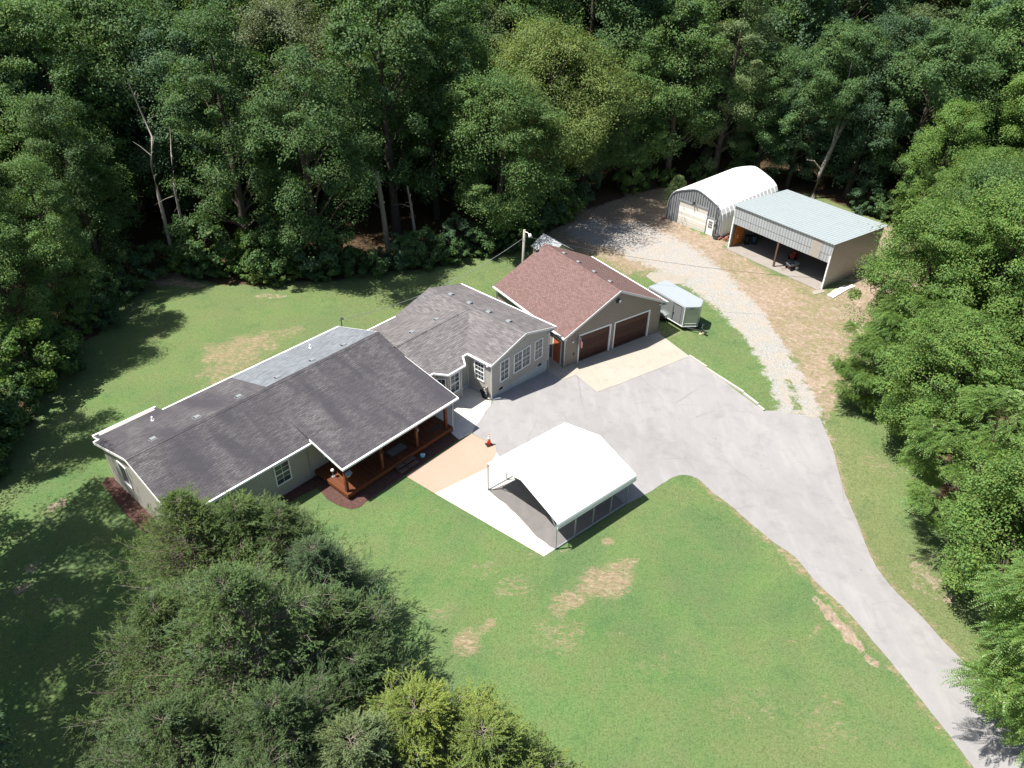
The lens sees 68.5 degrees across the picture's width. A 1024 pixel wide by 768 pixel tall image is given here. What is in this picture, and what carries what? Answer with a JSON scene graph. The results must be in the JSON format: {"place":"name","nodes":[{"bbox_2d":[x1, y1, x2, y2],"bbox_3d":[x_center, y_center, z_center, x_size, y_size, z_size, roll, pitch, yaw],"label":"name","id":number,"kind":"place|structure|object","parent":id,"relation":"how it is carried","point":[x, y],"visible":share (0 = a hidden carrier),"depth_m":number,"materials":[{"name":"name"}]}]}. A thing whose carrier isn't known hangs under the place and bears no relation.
{"place":"outdoors","nodes":[
{"label":"outdoors","id":0,"kind":"place"},
{"bbox_2d":[0,187,1023,767],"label":"lawn","id":1,"kind":"structure","parent":0,"point":[682,621],"depth_m":40.72,"materials":[{"name":"plant"}]},
{"bbox_2d":[102,477,184,554],"bbox_3d":[-21.642,7.653,43.902,9.200,0.070,1.200,28,43,32],"label":"mulch bed","id":2,"kind":"object","parent":1,"relation":"on","point":[132,508],"visible":0.55,"depth_m":44.59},
{"bbox_2d":[51,576,286,767],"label":"cedar tree","id":3,"kind":"object","parent":1,"relation":"on","point":[151,611],"visible":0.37,"depth_m":28.84,"materials":[{"name":"green plant"}]},
{"bbox_2d":[75,673,281,767],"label":"cedar tree","id":4,"kind":"object","parent":1,"relation":"on","point":[169,717],"visible":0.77,"depth_m":24.88,"materials":[{"name":"green plant"}]},
{"bbox_2d":[99,481,284,671],"bbox_3d":[-15.082,8.153,36.714,8.920,8.103,9.249,-3,36,-6],"label":"cedar tree","id":5,"kind":"object","parent":1,"relation":"on","point":[177,507],"visible":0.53,"depth_m":35.03,"materials":[{"name":"green plant"}]},
{"bbox_2d":[161,488,306,636],"bbox_3d":[-13.060,8.252,37.096,8.248,7.606,6.777,9,36,11],"label":"cedar tree","id":6,"kind":"object","parent":1,"relation":"on","point":[238,510],"visible":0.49,"depth_m":35.34,"materials":[{"name":"green plant"}]},
{"bbox_2d":[182,728,317,767],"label":"cedar tree","id":7,"kind":"object","parent":1,"relation":"on","point":[238,760],"visible":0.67,"depth_m":24.05,"materials":[{"name":"green plant"}]},
{"bbox_2d":[95,538,425,767],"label":"cedar tree","id":8,"kind":"object","parent":1,"relation":"on","point":[219,593],"visible":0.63,"depth_m":27.50,"materials":[{"name":"green plant"}]},
{"bbox_2d":[181,643,401,767],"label":"cedar tree","id":9,"kind":"object","parent":1,"relation":"on","point":[260,714],"visible":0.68,"depth_m":25.17,"materials":[{"name":"green plant"}]},
{"bbox_2d":[227,498,374,654],"bbox_3d":[-10.870,8.381,37.365,8.177,7.036,8.479,-22,41,-29],"label":"cedar tree","id":10,"kind":"object","parent":1,"relation":"on","point":[279,515],"visible":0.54,"depth_m":35.70,"materials":[{"name":"green plant"}]},
{"bbox_2d":[92,283,556,545],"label":"house","id":11,"kind":"structure","parent":1,"relation":"on","point":[340,400],"depth_m":47.25,"materials":[{"name":"grey"}]},
{"bbox_2d":[267,530,396,651],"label":"cedar tree","id":12,"kind":"object","parent":1,"relation":"on","point":[311,555],"visible":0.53,"depth_m":34.51,"materials":[{"name":"green plant"}]},
{"bbox_2d":[260,575,414,705],"bbox_3d":[-7.542,11.488,33.041,8.248,7.172,6.777,-21,41,-27],"label":"cedar tree","id":13,"kind":"object","parent":1,"relation":"on","point":[341,614],"visible":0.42,"depth_m":31.83,"materials":[{"name":"green plant"}]},
{"bbox_2d":[292,621,420,727],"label":"cedar tree","id":14,"kind":"object","parent":1,"relation":"on","point":[363,655],"visible":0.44,"depth_m":29.66,"materials":[{"name":"green plant"}]},
{"bbox_2d":[279,694,440,767],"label":"cedar tree","id":15,"kind":"object","parent":1,"relation":"on","point":[363,737],"visible":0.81,"depth_m":25.27,"materials":[{"name":"green plant"}]},
{"bbox_2d":[308,432,458,508],"bbox_3d":[-8.116,4.848,48.154,4.320,0.070,9.450,28,43,32],"label":"mulch bed","id":16,"kind":"object","parent":1,"relation":"on","point":[329,492],"visible":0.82,"depth_m":46.22,"materials":[{"name":"wood"}]},
{"bbox_2d":[335,656,520,767],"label":"cedar tree","id":17,"kind":"object","parent":1,"relation":"on","point":[419,706],"visible":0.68,"depth_m":26.68,"materials":[{"name":"green plant"}]},
{"bbox_2d":[406,434,495,492],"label":"tan walkway","id":18,"kind":"structure","parent":1,"relation":"on","point":[468,456],"depth_m":47.78,"materials":[{"name":"concrete"}]},
{"bbox_2d":[434,387,491,439],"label":"patio","id":19,"kind":"structure","parent":1,"relation":"on","point":[471,406],"depth_m":52.22,"materials":[{"name":"concrete"}]},
{"bbox_2d":[435,453,553,555],"bbox_3d":[0.084,7.251,44.978,8.131,0.072,5.296,30,44,34],"label":"carport pad","id":20,"kind":"object","parent":1,"relation":"on","point":[472,495],"visible":0.92,"depth_m":44.88,"materials":[{"name":"concrete"}]},
{"bbox_2d":[411,679,587,767],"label":"cedar tree","id":21,"kind":"object","parent":1,"relation":"on","point":[502,733],"visible":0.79,"depth_m":26.90,"materials":[{"name":"green plant"}]},
{"bbox_2d":[490,478,623,547],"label":"carport floor","id":22,"kind":"structure","parent":1,"relation":"on","point":[518,498],"depth_m":44.45,"materials":[{"name":"concrete"}]},
{"bbox_2d":[486,423,636,549],"bbox_3d":[2.876,5.500,44.774,6.280,3.136,6.400,-25,43,-32],"label":"carport","id":23,"kind":"object","parent":22,"relation":"on","point":[565,473],"visible":1,"depth_m":43.59,"materials":[{"name":"white metal"}]},
{"bbox_2d":[492,243,668,367],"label":"garage","id":24,"kind":"structure","parent":1,"relation":"on","point":[597,306],"depth_m":59.71,"materials":[{"name":"beige"}]},
{"bbox_2d":[578,326,609,360],"bbox_3d":[6.398,-3.228,58.970,3.120,2.440,0.090,-21,41,-27],"label":"garage door","id":25,"kind":"structure","parent":24,"relation":"in","point":[595,342],"depth_m":59.02,"materials":[{"name":"brown wood"}]},
{"bbox_2d":[613,312,647,347],"bbox_3d":[9.573,-4.425,60.725,3.670,2.440,0.090,-21,41,-27],"label":"garage door","id":26,"kind":"structure","parent":24,"relation":"in","point":[631,329],"depth_m":60.77,"materials":[{"name":"brown wood"}]},
{"bbox_2d":[547,332,688,391],"bbox_3d":[8.122,-1.893,59.185,11.192,0.203,5.903,-17,39,-24],"label":"garage apron","id":27,"kind":"object","parent":1,"relation":"on","point":[620,364],"visible":0.91,"depth_m":58.87,"materials":[{"name":"concrete"}]},
{"bbox_2d":[612,150,658,194],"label":"shrub","id":28,"kind":"object","parent":1,"relation":"on","point":[628,181],"visible":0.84,"depth_m":86.23,"materials":[{"name":"green plant"}]},
{"bbox_2d":[649,280,706,333],"bbox_3d":[14.325,-6.333,63.656,2.570,2.307,6.030,-22,41,-29],"label":"cargo trailer","id":29,"kind":"object","parent":1,"relation":"on","point":[682,308],"visible":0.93,"depth_m":62.92,"materials":[{"name":"silver metal"}]},
{"bbox_2d":[662,166,777,239],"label":"arched steel building","id":30,"kind":"structure","parent":1,"relation":"on","point":[694,206],"depth_m":79.32,"materials":[{"name":"white painted steel"},{"name":"grey metal"}]},
{"bbox_2d":[677,200,707,232],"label":"roll door","id":31,"kind":"structure","parent":30,"relation":"in","point":[692,216],"depth_m":79.61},
{"bbox_2d":[473,357,1023,767],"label":"asphalt drive","id":32,"kind":"structure","parent":1,"relation":"on","point":[774,476],"depth_m":48.59,"materials":[{"name":"asphalt"}]},
{"bbox_2d":[726,189,886,289],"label":"equipment shed","id":33,"kind":"structure","parent":1,"relation":"on","point":[828,242],"depth_m":71.81,"materials":[{"name":"metal"}]},
{"bbox_2d":[788,16,906,198],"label":"sycamore tree","id":34,"kind":"object","parent":1,"relation":"on","point":[825,79],"visible":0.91,"depth_m":77.81,"materials":[{"name":"green plant"}]},
{"bbox_2d":[826,327,926,414],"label":"walnut tree","id":35,"kind":"object","parent":1,"relation":"on","point":[843,369],"visible":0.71,"depth_m":52.50,"materials":[{"name":"green plant"}]},
{"bbox_2d":[838,281,983,395],"bbox_3d":[28.416,-2.636,53.703,10.521,9.006,10.164,-9,37,-14],"label":"walnut tree","id":36,"kind":"object","parent":1,"relation":"on","point":[890,321],"visible":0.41,"depth_m":52.09,"materials":[{"name":"green plant"}]},
{"bbox_2d":[836,191,1015,359],"bbox_3d":[29.709,-6.957,55.276,10.282,14.435,10.645,21,40,26],"label":"walnut tree","id":37,"kind":"object","parent":1,"relation":"on","point":[934,215],"visible":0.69,"depth_m":52.62,"materials":[{"name":"green plant"}]},
{"bbox_2d":[883,207,1023,323],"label":"walnut tree","id":38,"kind":"object","parent":1,"relation":"on","point":[921,253],"visible":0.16,"depth_m":56.51,"materials":[{"name":"green plant"}]},
{"bbox_2d":[891,381,1023,541],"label":"walnut tree","id":39,"kind":"object","parent":1,"relation":"on","point":[981,401],"visible":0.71,"depth_m":41.13,"materials":[{"name":"green plant"}]},
{"bbox_2d":[923,433,1023,634],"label":"walnut tree","id":40,"kind":"object","parent":1,"relation":"on","point":[958,578],"visible":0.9,"depth_m":36.66,"materials":[{"name":"green plant"}]},
{"bbox_2d":[940,553,1023,767],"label":"walnut tree","id":41,"kind":"object","parent":1,"relation":"on","point":[1002,588],"visible":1,"depth_m":31.56,"materials":[{"name":"green plant"}]},
{"bbox_2d":[0,87,1023,570],"bbox_3d":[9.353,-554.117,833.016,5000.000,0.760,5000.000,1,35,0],"label":"forest floor","id":42,"kind":"structure","parent":0,"point":[148,229],"depth_m":82.89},
{"bbox_2d":[0,371,42,426],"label":"shrub","id":43,"kind":"object","parent":42,"relation":"on","point":[20,394],"visible":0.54,"depth_m":49.94,"materials":[{"name":"green plant"}]},
{"bbox_2d":[0,203,73,367],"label":"broadleaf tree","id":44,"kind":"object","parent":42,"relation":"on","point":[10,301],"visible":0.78,"depth_m":52.24,"materials":[{"name":"green plant"}]},
{"bbox_2d":[0,312,81,400],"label":"shrub","id":45,"kind":"object","parent":42,"relation":"on","point":[28,329],"visible":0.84,"depth_m":50.85,"materials":[{"name":"green plant"}]},
{"bbox_2d":[0,0,93,239],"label":"broadleaf tree","id":46,"kind":"object","parent":42,"relation":"on","point":[29,82],"visible":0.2,"depth_m":62.81,"materials":[{"name":"green plant"}]},
{"bbox_2d":[0,149,106,326],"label":"broadleaf tree","id":47,"kind":"object","parent":42,"relation":"on","point":[55,196],"visible":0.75,"depth_m":55.38,"materials":[{"name":"green plant"}]},
{"bbox_2d":[25,329,87,377],"bbox_3d":[-32.894,-2.316,55.080,4.686,3.841,4.399,11,37,13],"label":"shrub","id":48,"kind":"object","parent":42,"relation":"on","point":[76,360],"visible":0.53,"depth_m":54.27,"materials":[{"name":"green plant"}]},
{"bbox_2d":[0,0,136,181],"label":"broadleaf tree","id":49,"kind":"object","parent":42,"relation":"on","point":[114,133],"visible":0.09,"depth_m":66.97,"materials":[{"name":"green plant"}]},
{"bbox_2d":[34,285,104,335],"bbox_3d":[-34.386,-5.423,58.623,4.236,4.489,4.188,10,37,13],"label":"shrub","id":50,"kind":"object","parent":42,"relation":"on","point":[81,320],"visible":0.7,"depth_m":57.88,"materials":[{"name":"green plant"}]},
{"bbox_2d":[0,87,142,277],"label":"broadleaf tree","id":51,"kind":"object","parent":42,"relation":"on","point":[46,158],"visible":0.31,"depth_m":60.72,"materials":[{"name":"green plant"}]},
{"bbox_2d":[0,0,150,250],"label":"broadleaf tree","id":52,"kind":"object","parent":42,"relation":"on","point":[13,12],"visible":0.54,"depth_m":61.28,"materials":[{"name":"green plant"}]},
{"bbox_2d":[13,88,149,277],"bbox_3d":[-35.172,-14.729,60.710,8.535,17.478,9.192,-5,36,-8],"label":"broadleaf tree","id":53,"kind":"object","parent":42,"relation":"on","point":[75,149],"visible":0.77,"depth_m":59.54,"materials":[{"name":"green plant"}]},
{"bbox_2d":[68,290,125,330],"bbox_3d":[-33.212,-5.983,60.449,4.249,3.483,3.988,-10,37,-15],"label":"shrub","id":54,"kind":"object","parent":42,"relation":"on","point":[113,319],"visible":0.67,"depth_m":59.72,"materials":[{"name":"green plant"}]},
{"bbox_2d":[34,0,177,209],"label":"broadleaf tree","id":55,"kind":"object","parent":42,"relation":"on","point":[144,205],"visible":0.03,"depth_m":69.91,"materials":[{"name":"green plant"}]},
{"bbox_2d":[84,266,131,311],"bbox_3d":[-33.629,-7.838,62.260,3.786,4.402,4.654,-10,37,-14],"label":"shrub","id":56,"kind":"object","parent":42,"relation":"on","point":[110,287],"visible":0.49,"depth_m":61.68,"materials":[{"name":"green plant"}]},
{"bbox_2d":[104,248,157,296],"bbox_3d":[-33.316,-9.788,65.011,4.640,4.388,3.774,-17,39,-24],"label":"shrub","id":57,"kind":"object","parent":42,"relation":"on","point":[135,261],"visible":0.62,"depth_m":64.94,"materials":[{"name":"green plant"}]},
{"bbox_2d":[31,0,244,223],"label":"broadleaf tree","id":58,"kind":"object","parent":42,"relation":"on","point":[94,9],"visible":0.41,"depth_m":65.48,"materials":[{"name":"green plant"}]},
{"bbox_2d":[131,239,181,278],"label":"shrub","id":59,"kind":"object","parent":42,"relation":"on","point":[151,248],"visible":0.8,"depth_m":66.86,"materials":[{"name":"green plant"}]},
{"bbox_2d":[87,22,263,224],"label":"broadleaf tree","id":60,"kind":"object","parent":42,"relation":"on","point":[157,76],"visible":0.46,"depth_m":66.17,"materials":[{"name":"green plant"}]},
{"bbox_2d":[124,0,252,212],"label":"broadleaf tree","id":61,"kind":"object","parent":42,"relation":"on","point":[165,3],"visible":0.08,"depth_m":69.56,"materials":[{"name":"green plant"}]},
{"bbox_2d":[159,209,238,279],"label":"shrub","id":62,"kind":"object","parent":42,"relation":"on","point":[181,228],"visible":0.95,"depth_m":65.46,"materials":[{"name":"green plant"}]},
{"bbox_2d":[146,0,297,257],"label":"broadleaf tree","id":63,"kind":"object","parent":42,"relation":"on","point":[193,128],"visible":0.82,"depth_m":61.63,"materials":[{"name":"green plant"}]},
{"bbox_2d":[174,0,320,213],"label":"broadleaf tree","id":64,"kind":"object","parent":42,"relation":"on","point":[263,43],"visible":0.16,"depth_m":68.24,"materials":[{"name":"green plant"}]},
{"bbox_2d":[236,228,298,284],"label":"shrub","id":65,"kind":"object","parent":42,"relation":"on","point":[266,240],"visible":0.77,"depth_m":65.21,"materials":[{"name":"green plant"}]},
{"bbox_2d":[200,0,363,217],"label":"broadleaf tree","id":66,"kind":"object","parent":42,"relation":"on","point":[293,28],"visible":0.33,"depth_m":67.73,"materials":[{"name":"green plant"}]},
{"bbox_2d":[194,42,386,273],"bbox_3d":[-18.505,-17.758,63.733,14.369,20.639,14.842,-30,45,-35],"label":"broadleaf tree","id":67,"kind":"object","parent":42,"relation":"on","point":[316,96],"visible":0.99,"depth_m":61.37,"materials":[{"name":"green plant"}]},
{"bbox_2d":[283,213,341,281],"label":"shrub","id":68,"kind":"object","parent":42,"relation":"on","point":[309,262],"visible":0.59,"depth_m":66.42,"materials":[{"name":"green plant"}]},
{"bbox_2d":[294,2,425,193],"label":"broadleaf tree","id":69,"kind":"object","parent":42,"relation":"on","point":[371,125],"visible":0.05,"depth_m":77.61,"materials":[{"name":"green plant"}]},
{"bbox_2d":[293,0,471,236],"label":"broadleaf tree","id":70,"kind":"object","parent":42,"relation":"on","point":[343,28],"visible":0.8,"depth_m":67.40,"materials":[{"name":"green plant"}]},
{"bbox_2d":[344,0,499,219],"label":"broadleaf tree","id":71,"kind":"object","parent":42,"relation":"on","point":[465,35],"visible":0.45,"depth_m":72.08,"materials":[{"name":"green plant"}]},
{"bbox_2d":[403,224,447,272],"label":"shrub","id":72,"kind":"object","parent":42,"relation":"on","point":[427,246],"visible":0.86,"depth_m":70.62,"materials":[{"name":"green plant"}]},
{"bbox_2d":[432,210,481,255],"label":"shrub","id":73,"kind":"object","parent":42,"relation":"on","point":[465,227],"visible":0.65,"depth_m":72.08,"materials":[{"name":"green plant"}]},
{"bbox_2d":[403,15,519,188],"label":"broadleaf tree","id":74,"kind":"object","parent":42,"relation":"on","point":[475,63],"visible":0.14,"depth_m":76.78,"materials":[{"name":"green plant"}]},
{"bbox_2d":[432,0,555,177],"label":"broadleaf tree","id":75,"kind":"object","parent":42,"relation":"on","point":[494,18],"visible":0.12,"depth_m":79.52,"materials":[{"name":"green plant"}]},
{"bbox_2d":[439,62,583,246],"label":"broadleaf tree","id":76,"kind":"object","parent":42,"relation":"on","point":[495,86],"visible":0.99,"depth_m":68.96,"materials":[{"name":"green plant"}]},
{"bbox_2d":[492,0,591,178],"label":"broadleaf tree","id":77,"kind":"object","parent":42,"relation":"on","point":[533,9],"visible":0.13,"depth_m":79.02,"materials":[{"name":"green plant"}]},
{"bbox_2d":[460,3,660,202],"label":"oak tree","id":78,"kind":"object","parent":42,"relation":"on","point":[544,39],"visible":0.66,"depth_m":72.26,"materials":[{"name":"green plant"}]},
{"bbox_2d":[542,33,639,191],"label":"broadleaf tree","id":79,"kind":"object","parent":42,"relation":"on","point":[614,139],"visible":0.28,"depth_m":80.09,"materials":[{"name":"green plant"}]},
{"bbox_2d":[520,0,694,135],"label":"broadleaf tree","id":80,"kind":"object","parent":42,"relation":"on","point":[606,16],"visible":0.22,"depth_m":80.02,"materials":[{"name":"green plant"}]},
{"bbox_2d":[589,43,678,187],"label":"broadleaf tree","id":81,"kind":"object","parent":42,"relation":"on","point":[646,63],"visible":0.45,"depth_m":83.07,"materials":[{"name":"green plant"}]},
{"bbox_2d":[574,0,730,165],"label":"broadleaf tree","id":82,"kind":"object","parent":42,"relation":"on","point":[641,6],"visible":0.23,"depth_m":83.60,"materials":[{"name":"green plant"}]},
{"bbox_2d":[624,0,749,181],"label":"broadleaf tree","id":83,"kind":"object","parent":42,"relation":"on","point":[670,67],"visible":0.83,"depth_m":81.52,"materials":[{"name":"green plant"}]},
{"bbox_2d":[669,0,779,175],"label":"broadleaf tree","id":84,"kind":"object","parent":42,"relation":"on","point":[732,27],"visible":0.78,"depth_m":83.39,"materials":[{"name":"green plant"}]},
{"bbox_2d":[689,0,781,152],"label":"broadleaf tree","id":85,"kind":"object","parent":42,"relation":"on","point":[748,47],"visible":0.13,"depth_m":91.89,"materials":[{"name":"green plant"}]},
{"bbox_2d":[727,41,807,167],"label":"broadleaf tree","id":86,"kind":"object","parent":42,"relation":"on","point":[770,52],"visible":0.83,"depth_m":84.56,"materials":[{"name":"green plant"}]},
{"bbox_2d":[736,0,850,150],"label":"broadleaf tree","id":87,"kind":"object","parent":42,"relation":"on","point":[796,13],"visible":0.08,"depth_m":89.10,"materials":[{"name":"green plant"}]},
{"bbox_2d":[758,48,856,186],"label":"broadleaf tree","id":88,"kind":"object","parent":42,"relation":"on","point":[818,127],"visible":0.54,"depth_m":85.52,"materials":[{"name":"green plant"}]},
{"bbox_2d":[755,0,919,167],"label":"broadleaf tree","id":89,"kind":"object","parent":42,"relation":"on","point":[813,24],"visible":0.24,"depth_m":85.39,"materials":[{"name":"green plant"}]},
{"bbox_2d":[846,179,886,214],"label":"shrub","id":90,"kind":"object","parent":42,"relation":"on","point":[860,208],"visible":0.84,"depth_m":83.22,"materials":[{"name":"green plant"}]},
{"bbox_2d":[801,1,961,196],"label":"broadleaf tree","id":91,"kind":"object","parent":42,"relation":"on","point":[855,151],"visible":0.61,"depth_m":79.42,"materials":[{"name":"green plant"}]},
{"bbox_2d":[833,0,951,183],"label":"broadleaf tree","id":92,"kind":"object","parent":42,"relation":"on","point":[931,14],"visible":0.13,"depth_m":80.24,"materials":[{"name":"green plant"}]},
{"bbox_2d":[839,0,975,170],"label":"broadleaf tree","id":93,"kind":"object","parent":42,"relation":"on","point":[870,10],"visible":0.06,"depth_m":82.68,"materials":[{"name":"green plant"}]},
{"bbox_2d":[863,17,1009,199],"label":"broadleaf tree","id":94,"kind":"object","parent":42,"relation":"on","point":[962,37],"visible":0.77,"depth_m":74.42,"materials":[{"name":"green plant"}]},
{"bbox_2d":[889,95,996,233],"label":"walnut tree","id":95,"kind":"object","parent":42,"relation":"on","point":[960,107],"visible":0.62,"depth_m":72.88,"materials":[{"name":"green plant"}]},
{"bbox_2d":[868,293,1023,466],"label":"walnut tree","id":96,"kind":"object","parent":42,"relation":"on","point":[994,344],"visible":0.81,"depth_m":45.59,"materials":[{"name":"green plant"}]},
{"bbox_2d":[897,20,1023,195],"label":"broadleaf tree","id":97,"kind":"object","parent":42,"relation":"on","point":[1004,75],"visible":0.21,"depth_m":76.31,"materials":[{"name":"green plant"}]},
{"bbox_2d":[913,152,1023,302],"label":"walnut tree","id":98,"kind":"object","parent":42,"relation":"on","point":[979,175],"visible":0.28,"depth_m":58.89,"materials":[{"name":"green plant"}]},
{"bbox_2d":[915,138,1023,271],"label":"walnut tree","id":99,"kind":"object","parent":42,"relation":"on","point":[1004,152],"visible":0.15,"depth_m":65.58,"materials":[{"name":"green plant"}]},
{"bbox_2d":[918,0,1023,165],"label":"broadleaf tree","id":100,"kind":"object","parent":42,"relation":"on","point":[995,2],"visible":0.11,"depth_m":78.06,"materials":[{"name":"green plant"}]},
{"bbox_2d":[920,170,1023,374],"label":"walnut tree","id":101,"kind":"object","parent":42,"relation":"on","point":[1010,205],"visible":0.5,"depth_m":51.17,"materials":[{"name":"green plant"}]},
{"bbox_2d":[927,0,1023,181],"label":"broadleaf tree","id":102,"kind":"object","parent":42,"relation":"on","point":[995,17],"visible":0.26,"depth_m":75.25,"materials":[{"name":"green plant"}]},
{"bbox_2d":[979,71,1023,207],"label":"walnut tree","id":103,"kind":"object","parent":42,"relation":"on","point":[1016,130],"visible":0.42,"depth_m":74.01,"materials":[{"name":"green plant"}]},
{"bbox_2d":[567,220,823,422],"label":"gravel path","id":104,"kind":"structure","parent":0,"point":[725,295],"depth_m":69.45,"materials":[{"name":"gravel"}]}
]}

